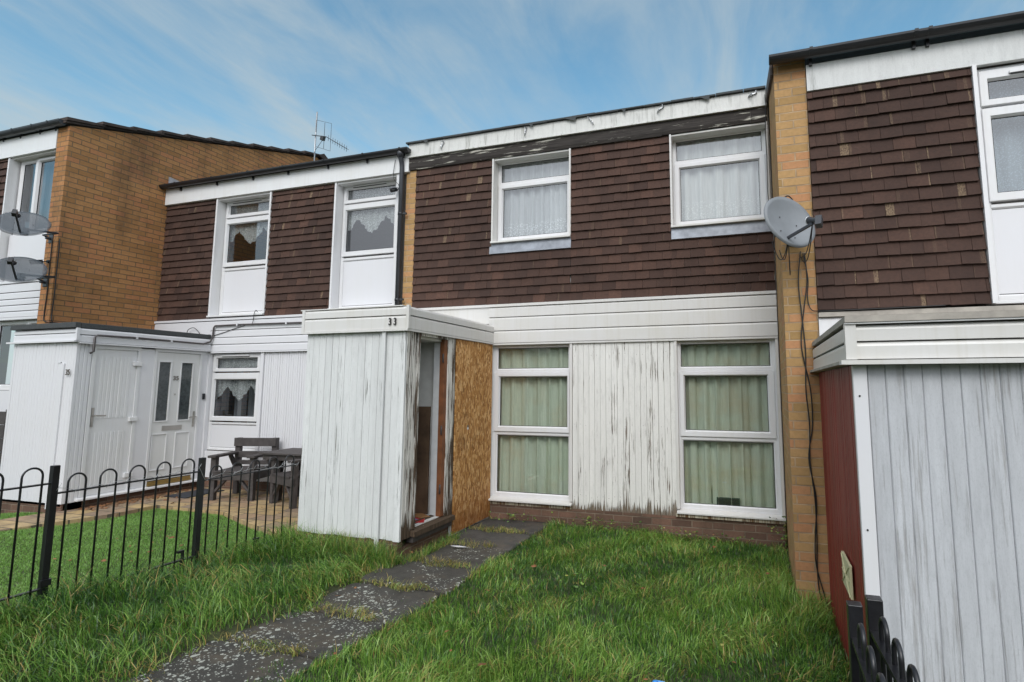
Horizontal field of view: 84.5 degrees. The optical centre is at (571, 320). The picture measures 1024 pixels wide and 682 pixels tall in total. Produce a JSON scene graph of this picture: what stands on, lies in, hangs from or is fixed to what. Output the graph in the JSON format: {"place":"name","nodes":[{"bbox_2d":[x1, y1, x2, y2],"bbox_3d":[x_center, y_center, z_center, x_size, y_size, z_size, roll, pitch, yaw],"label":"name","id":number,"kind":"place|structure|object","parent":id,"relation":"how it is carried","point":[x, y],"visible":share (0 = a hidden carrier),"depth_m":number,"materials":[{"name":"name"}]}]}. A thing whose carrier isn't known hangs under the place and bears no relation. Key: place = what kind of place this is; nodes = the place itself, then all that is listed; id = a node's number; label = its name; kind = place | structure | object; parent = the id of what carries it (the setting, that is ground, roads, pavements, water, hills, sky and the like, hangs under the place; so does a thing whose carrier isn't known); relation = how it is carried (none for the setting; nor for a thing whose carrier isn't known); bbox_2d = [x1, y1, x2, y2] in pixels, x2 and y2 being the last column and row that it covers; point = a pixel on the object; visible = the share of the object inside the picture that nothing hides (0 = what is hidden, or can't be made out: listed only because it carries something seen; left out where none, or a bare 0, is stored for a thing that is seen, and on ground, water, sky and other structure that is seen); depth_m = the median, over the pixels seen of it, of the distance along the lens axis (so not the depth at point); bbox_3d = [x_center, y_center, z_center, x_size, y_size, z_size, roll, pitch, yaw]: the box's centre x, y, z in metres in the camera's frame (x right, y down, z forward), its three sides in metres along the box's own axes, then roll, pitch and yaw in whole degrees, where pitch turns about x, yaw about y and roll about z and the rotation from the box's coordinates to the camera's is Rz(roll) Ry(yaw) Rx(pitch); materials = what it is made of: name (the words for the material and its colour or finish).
{"place":"outdoors","nodes":[
{"label":"outdoors","id":0,"kind":"place"},
{"bbox_2d":[0,508,275,610],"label":"artificial lawn","id":1,"kind":"structure","parent":0,"point":[7,534],"depth_m":5.52,"materials":[{"name":"green plastic"}]},
{"bbox_2d":[0,487,298,534],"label":"patio","id":2,"kind":"structure","parent":0,"point":[30,521],"depth_m":6.83,"materials":[{"name":"beige stone"}]},
{"bbox_2d":[208,437,279,500],"bbox_3d":[-4.538,2.037,7.758,0.650,0.782,0.600,0,-7,3],"label":"garden chair","id":3,"kind":"object","parent":2,"relation":"on","point":[239,453],"visible":0.7,"depth_m":7.71,"materials":[{"name":"grey wood"}]},
{"bbox_2d":[259,448,301,500],"bbox_3d":[-3.689,2.080,7.541,0.780,0.645,0.592,-2,-7,18],"label":"garden table","id":4,"kind":"object","parent":2,"relation":"on","point":[283,454],"visible":0.38,"depth_m":7.42,"materials":[{"name":"grey wood"}]},
{"bbox_2d":[268,457,300,508],"bbox_3d":[-3.557,1.992,7.376,0.650,0.782,0.600,-5,-9,38],"label":"garden chair","id":5,"kind":"object","parent":2,"relation":"on","point":[288,480],"visible":0.38,"depth_m":7.08,"materials":[{"name":"grey wood"}]},
{"bbox_2d":[127,518,547,681],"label":"path","id":6,"kind":"structure","parent":0,"point":[226,661],"depth_m":3.95,"materials":[{"name":"grey concrete"}]},
{"bbox_2d":[0,509,849,681],"bbox_3d":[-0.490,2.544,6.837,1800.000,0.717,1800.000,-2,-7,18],"label":"ground","id":7,"kind":"structure","parent":0,"point":[233,629],"depth_m":3.94,"materials":[{"name":"green plant"}]},
{"bbox_2d":[0,410,6,464],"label":"timber fence","id":8,"kind":"object","parent":7,"relation":"on","point":[2,420],"visible":0.34,"depth_m":7.57,"materials":[{"name":"grey wood"}]},
{"bbox_2d":[72,488,194,509],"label":"gravel","id":9,"kind":"structure","parent":7,"relation":"on","point":[139,499],"depth_m":7.56,"materials":[{"name":"beige gravel"}]},
{"bbox_2d":[0,454,298,607],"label":"hoop top fence","id":10,"kind":"object","parent":7,"relation":"on","point":[44,580],"visible":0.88,"depth_m":4.14,"materials":[{"name":"black metal"}]},
{"bbox_2d":[56,461,298,490],"bbox_3d":[-3.110,1.281,4.709,0.043,0.166,2.093,-2,-7,18],"label":"wire","id":11,"kind":"object","parent":10,"relation":"attached to","point":[174,473],"visible":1,"depth_m":4.46,"materials":[{"name":"metal"}]},
{"bbox_2d":[0,117,351,438],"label":"terraced house","id":12,"kind":"structure","parent":7,"relation":"on","point":[107,214],"depth_m":8.55,"materials":[{"name":"brick"}]},
{"bbox_2d":[0,320,28,389],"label":"window","id":13,"kind":"structure","parent":12,"relation":"in","point":[2,386],"depth_m":8.18,"materials":[{"name":"white plastic"}]},
{"bbox_2d":[0,257,55,286],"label":"satellite dish","id":14,"kind":"object","parent":12,"relation":"attached to","point":[19,269],"visible":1,"depth_m":7.36,"materials":[{"name":"grey metal"}]},
{"bbox_2d":[0,209,58,242],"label":"satellite dish","id":15,"kind":"object","parent":12,"relation":"attached to","point":[17,222],"visible":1,"depth_m":7.42,"materials":[{"name":"grey metal"}]},
{"bbox_2d":[16,159,42,212],"bbox_3d":[-8.252,-1.508,8.457,0.402,1.905,0.060,-2,-7,18],"label":"window","id":16,"kind":"structure","parent":12,"relation":"in","point":[23,165],"depth_m":8.54,"materials":[{"name":"white plastic"}]},
{"bbox_2d":[28,320,36,323],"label":"window","id":17,"kind":"structure","parent":12,"relation":"in","point":[30,321],"depth_m":8.03,"materials":[{"name":"white plastic"}]},
{"bbox_2d":[32,155,55,213],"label":"window","id":18,"kind":"structure","parent":12,"relation":"in","point":[42,160],"depth_m":8.40,"materials":[{"name":"white plastic"}]},
{"bbox_2d":[37,164,54,218],"bbox_3d":[-8.110,-1.801,8.592,0.549,1.200,0.066,-2,-7,18],"label":"drape","id":19,"kind":"object","parent":12,"relation":"hanging from","point":[45,190],"visible":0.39,"depth_m":8.60,"materials":[{"name":"white fabric"}]},
{"bbox_2d":[43,240,57,322],"bbox_3d":[-7.247,-0.560,7.982,0.109,1.210,0.334,-6,-9,40],"label":"cable","id":20,"kind":"object","parent":12,"relation":"attached to","point":[48,284],"visible":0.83,"depth_m":7.87,"materials":[{"name":"black rubber"}]},
{"bbox_2d":[51,238,59,322],"bbox_3d":[-7.220,-0.528,7.999,0.044,1.269,0.288,-2,-7,18],"label":"cable","id":21,"kind":"object","parent":12,"relation":"attached to","point":[55,281],"visible":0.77,"depth_m":7.87,"materials":[{"name":"black plastic"}]},
{"bbox_2d":[0,146,410,512],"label":"terraced house","id":22,"kind":"structure","parent":7,"relation":"on","point":[92,402],"depth_m":8.26,"materials":[{"name":"wood"}]},
{"bbox_2d":[207,353,260,450],"bbox_3d":[-5.148,1.235,8.564,0.995,1.482,0.094,-2,-7,18],"label":"window","id":23,"kind":"structure","parent":22,"relation":"in","point":[221,435],"depth_m":8.56,"materials":[{"name":"white plastic"}]},
{"bbox_2d":[216,380,255,400],"bbox_3d":[-5.140,1.039,8.656,0.952,0.388,0.034,-2,-7,18],"label":"lace valance","id":24,"kind":"object","parent":22,"relation":"attached to","point":[239,389],"visible":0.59,"depth_m":8.68,"materials":[{"name":"white fabric"}]},
{"bbox_2d":[219,358,257,367],"bbox_3d":[-5.148,0.643,8.704,0.971,0.230,0.021,-2,-7,18],"label":"lace strip","id":25,"kind":"object","parent":22,"relation":"attached to","point":[239,363],"visible":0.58,"depth_m":8.71,"materials":[{"name":"white fabric"}]},
{"bbox_2d":[219,197,269,314],"bbox_3d":[-5.169,-1.030,8.943,1.045,1.910,0.094,-2,-7,18],"label":"window","id":26,"kind":"structure","parent":22,"relation":"in","point":[242,288],"depth_m":8.94,"materials":[{"name":"white plastic"}]},
{"bbox_2d":[229,221,267,243],"bbox_3d":[-5.187,-1.450,9.068,1.023,0.427,0.041,-2,-7,18],"label":"lace valance","id":27,"kind":"object","parent":22,"relation":"attached to","point":[250,232],"visible":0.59,"depth_m":9.08,"materials":[{"name":"white fabric"}]},
{"bbox_2d":[231,202,268,214],"bbox_3d":[-5.187,-1.821,9.114,1.021,0.240,0.020,-2,-7,18],"label":"lace strip","id":28,"kind":"object","parent":22,"relation":"attached to","point":[264,206],"visible":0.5,"depth_m":9.13,"materials":[{"name":"white fabric"}]},
{"bbox_2d":[312,112,346,160],"bbox_3d":[-5.285,-3.683,12.199,0.986,1.980,0.260,-2,-7,18],"label":"tv aerial","id":29,"kind":"object","parent":22,"relation":"attached to","point":[322,138],"visible":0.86,"depth_m":12.32,"materials":[{"name":"metal"}]},
{"bbox_2d":[338,180,396,307],"bbox_3d":[-2.950,-1.125,8.221,1.035,1.890,0.094,-2,-7,18],"label":"window","id":30,"kind":"structure","parent":22,"relation":"in","point":[364,281],"depth_m":8.21,"materials":[{"name":"white plastic"}]},
{"bbox_2d":[347,207,394,232],"bbox_3d":[-2.978,-1.524,8.347,1.002,0.447,0.042,-2,-7,18],"label":"lace valance","id":31,"kind":"object","parent":22,"relation":"attached to","point":[370,219],"visible":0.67,"depth_m":8.35,"materials":[{"name":"white fabric"}]},
{"bbox_2d":[349,185,395,199],"bbox_3d":[-2.974,-1.905,8.392,1.000,0.240,0.020,-2,-7,18],"label":"lace strip","id":32,"kind":"object","parent":22,"relation":"attached to","point":[371,192],"visible":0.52,"depth_m":8.40,"materials":[{"name":"white fabric"}]},
{"bbox_2d":[390,187,398,191],"bbox_3d":[-2.494,-1.850,7.906,0.057,0.103,0.164,-6,-9,42],"label":"security camera","id":33,"kind":"object","parent":22,"relation":"attached to","point":[395,189],"visible":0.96,"depth_m":7.88,"materials":[{"name":"black plastic"}]},
{"bbox_2d":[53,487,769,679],"bbox_3d":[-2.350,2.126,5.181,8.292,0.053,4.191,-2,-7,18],"label":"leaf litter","id":34,"kind":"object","parent":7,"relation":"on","point":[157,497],"visible":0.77,"depth_m":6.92,"materials":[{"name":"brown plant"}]},
{"bbox_2d":[276,511,787,652],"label":"weeds","id":35,"kind":"object","parent":7,"relation":"on","point":[512,515],"visible":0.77,"depth_m":6.07,"materials":[{"name":"green plant"}]},
{"bbox_2d":[297,85,786,558],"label":"terraced house","id":36,"kind":"structure","parent":7,"relation":"on","point":[626,285],"depth_m":6.62,"materials":[{"name":"paint"}]},
{"bbox_2d":[415,517,424,522],"bbox_3d":[-1.583,2.060,5.803,0.110,0.002,0.240,1,-7,-10],"label":"leaflet","id":37,"kind":"object","parent":36,"relation":"on","point":[422,520],"visible":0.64,"depth_m":5.77,"materials":[{"name":"red paper"}]},
{"bbox_2d":[415,513,429,517],"bbox_3d":[-1.612,2.074,5.970,0.120,0.002,0.220,5,-9,-39],"label":"leaflet","id":38,"kind":"object","parent":36,"relation":"on","point":[420,515],"visible":0.86,"depth_m":5.96,"materials":[{"name":"brown paper"}]},
{"bbox_2d":[415,406,430,513],"bbox_3d":[-1.843,1.530,6.221,0.585,1.150,0.020,-2,-7,18],"label":"hardboard sheet","id":39,"kind":"object","parent":36,"relation":"on","point":[423,455],"visible":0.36,"depth_m":6.14,"materials":[{"name":"brown wood"}]},
{"bbox_2d":[492,344,569,500],"bbox_3d":[-0.505,1.252,7.049,1.065,1.905,0.076,-2,-7,18],"label":"window","id":40,"kind":"structure","parent":36,"relation":"in","point":[505,430],"depth_m":7.07,"materials":[{"name":"white plastic"}]},
{"bbox_2d":[498,348,567,494],"bbox_3d":[-0.483,1.233,7.124,1.156,1.970,0.111,-2,-7,18],"label":"curtain","id":41,"kind":"object","parent":36,"relation":"hanging from","point":[532,464],"visible":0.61,"depth_m":7.11,"materials":[{"name":"green fabric"}]},
{"bbox_2d":[498,155,568,240],"bbox_3d":[-0.492,-1.623,7.478,1.073,1.125,0.076,-2,-7,18],"label":"window","id":42,"kind":"structure","parent":36,"relation":"in","point":[562,179],"depth_m":7.51,"materials":[{"name":"white plastic"}]},
{"bbox_2d":[502,158,568,236],"bbox_3d":[-0.470,-1.624,7.531,1.148,1.200,0.068,-2,-7,17],"label":"net curtain","id":43,"kind":"object","parent":36,"relation":"hanging from","point":[536,210],"visible":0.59,"depth_m":7.53,"materials":[{"name":"white fabric"}]},
{"bbox_2d":[677,132,760,220],"bbox_3d":[1.784,-1.711,6.793,1.138,1.200,0.076,-2,-7,18],"label":"net curtain","id":44,"kind":"object","parent":36,"relation":"hanging from","point":[722,191],"visible":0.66,"depth_m":6.79,"materials":[{"name":"white fabric"}]},
{"bbox_2d":[673,129,767,224],"bbox_3d":[1.773,-1.709,6.740,1.090,1.125,0.076,-2,-7,18],"label":"window","id":45,"kind":"structure","parent":36,"relation":"in","point":[760,156],"depth_m":6.72,"materials":[{"name":"white plastic"}]},
{"bbox_2d":[681,343,775,507],"bbox_3d":[1.757,1.147,6.393,1.146,1.970,0.106,-2,-7,19],"label":"curtain","id":46,"kind":"object","parent":36,"relation":"hanging from","point":[744,472],"visible":0.66,"depth_m":6.38,"materials":[{"name":"fabric"}]},
{"bbox_2d":[717,497,739,505],"bbox_3d":[1.749,2.018,6.261,0.250,0.080,0.027,-2,-7,18],"label":"box","id":47,"kind":"object","parent":36,"relation":"on","point":[727,501],"visible":1,"depth_m":6.25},
{"bbox_2d":[677,339,781,514],"bbox_3d":[1.752,1.165,6.313,1.085,1.905,0.076,-2,-7,18],"label":"window","id":48,"kind":"structure","parent":36,"relation":"in","point":[771,436],"depth_m":6.28,"materials":[{"name":"white plastic"}]},
{"bbox_2d":[765,98,768,199],"bbox_3d":[2.229,-1.796,6.370,0.036,1.630,0.041,-2,-7,18],"label":"cable","id":49,"kind":"object","parent":36,"relation":"attached to","point":[766,146],"visible":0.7,"depth_m":6.42,"materials":[{"name":"black rubber"}]},
{"bbox_2d":[846,600,885,681],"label":"hoop top fence","id":50,"kind":"object","parent":7,"relation":"on","point":[862,663],"visible":1,"depth_m":1.74,"materials":[{"name":"black metal"}]},
{"bbox_2d":[865,594,920,681],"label":"hoop top fence","id":51,"kind":"object","parent":7,"relation":"on","point":[890,663],"visible":1,"depth_m":1.74,"materials":[{"name":"black metal"}]},
{"bbox_2d":[765,11,1023,681],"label":"terraced house","id":52,"kind":"structure","parent":7,"relation":"on","point":[883,162],"depth_m":4.38,"materials":[{"name":"wood"}]},
{"bbox_2d":[764,197,822,247],"bbox_3d":[1.766,-0.800,4.520,0.414,0.442,0.734,-2,-7,18],"label":"satellite dish","id":53,"kind":"object","parent":52,"relation":"attached to","point":[790,222],"visible":0.98,"depth_m":4.53,"materials":[{"name":"grey paint"}]},
{"bbox_2d":[772,241,787,259],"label":"cable","id":54,"kind":"object","parent":53,"relation":"hanging from","point":[776,253],"visible":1,"depth_m":4.57,"materials":[{"name":"black rubber"}]},
{"bbox_2d":[788,245,790,274],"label":"cable","id":55,"kind":"object","parent":53,"relation":"hanging from","point":[789,261],"visible":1,"depth_m":4.50,"materials":[{"name":"black rubber"}]},
{"bbox_2d":[800,226,811,257],"bbox_3d":[1.876,-0.634,4.486,0.008,0.196,0.552,-1,-7,12],"label":"cable","id":56,"kind":"object","parent":53,"relation":"attached to","point":[808,243],"visible":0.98,"depth_m":4.38,"materials":[{"name":"black plastic"}]},
{"bbox_2d":[801,226,812,261],"bbox_3d":[1.880,-0.609,4.481,0.008,0.247,0.552,-1,-7,13],"label":"cable","id":57,"kind":"object","parent":53,"relation":"attached to","point":[809,247],"visible":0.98,"depth_m":4.36,"materials":[{"name":"black rubber"}]},
{"bbox_2d":[798,251,823,602],"bbox_3d":[1.967,0.834,4.627,0.084,2.882,0.019,-2,-7,18],"label":"cable","id":58,"kind":"object","parent":52,"relation":"attached to","point":[809,433],"visible":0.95,"depth_m":4.61,"materials":[{"name":"black plastic"}]},
{"bbox_2d":[801,253,827,605],"bbox_3d":[1.980,0.844,4.621,0.113,2.862,0.018,-2,-7,18],"label":"cable","id":59,"kind":"object","parent":52,"relation":"attached to","point":[811,429],"visible":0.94,"depth_m":4.62,"materials":[{"name":"black plastic"}]},
{"bbox_2d":[802,253,945,311],"bbox_3d":[2.439,-0.346,4.564,1.015,0.513,0.044,-3,-7,21],"label":"cable","id":60,"kind":"object","parent":52,"relation":"attached to","point":[858,309],"visible":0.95,"depth_m":4.57,"materials":[{"name":"black rubber"}]},
{"bbox_2d":[977,63,1023,304],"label":"window","id":61,"kind":"structure","parent":52,"relation":"in","point":[1006,220],"depth_m":4.41,"materials":[{"name":"white plastic"}]},
{"bbox_2d":[988,78,1023,191],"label":"net curtain","id":62,"kind":"object","parent":52,"relation":"hanging from","point":[1008,135],"visible":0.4,"depth_m":4.57,"materials":[{"name":"white fabric"}]},
{"bbox_2d":[0,0,1023,383],"label":"sky","id":63,"kind":"structure","parent":0,"point":[385,74],"materials":[{"name":"blue"}]}
]}

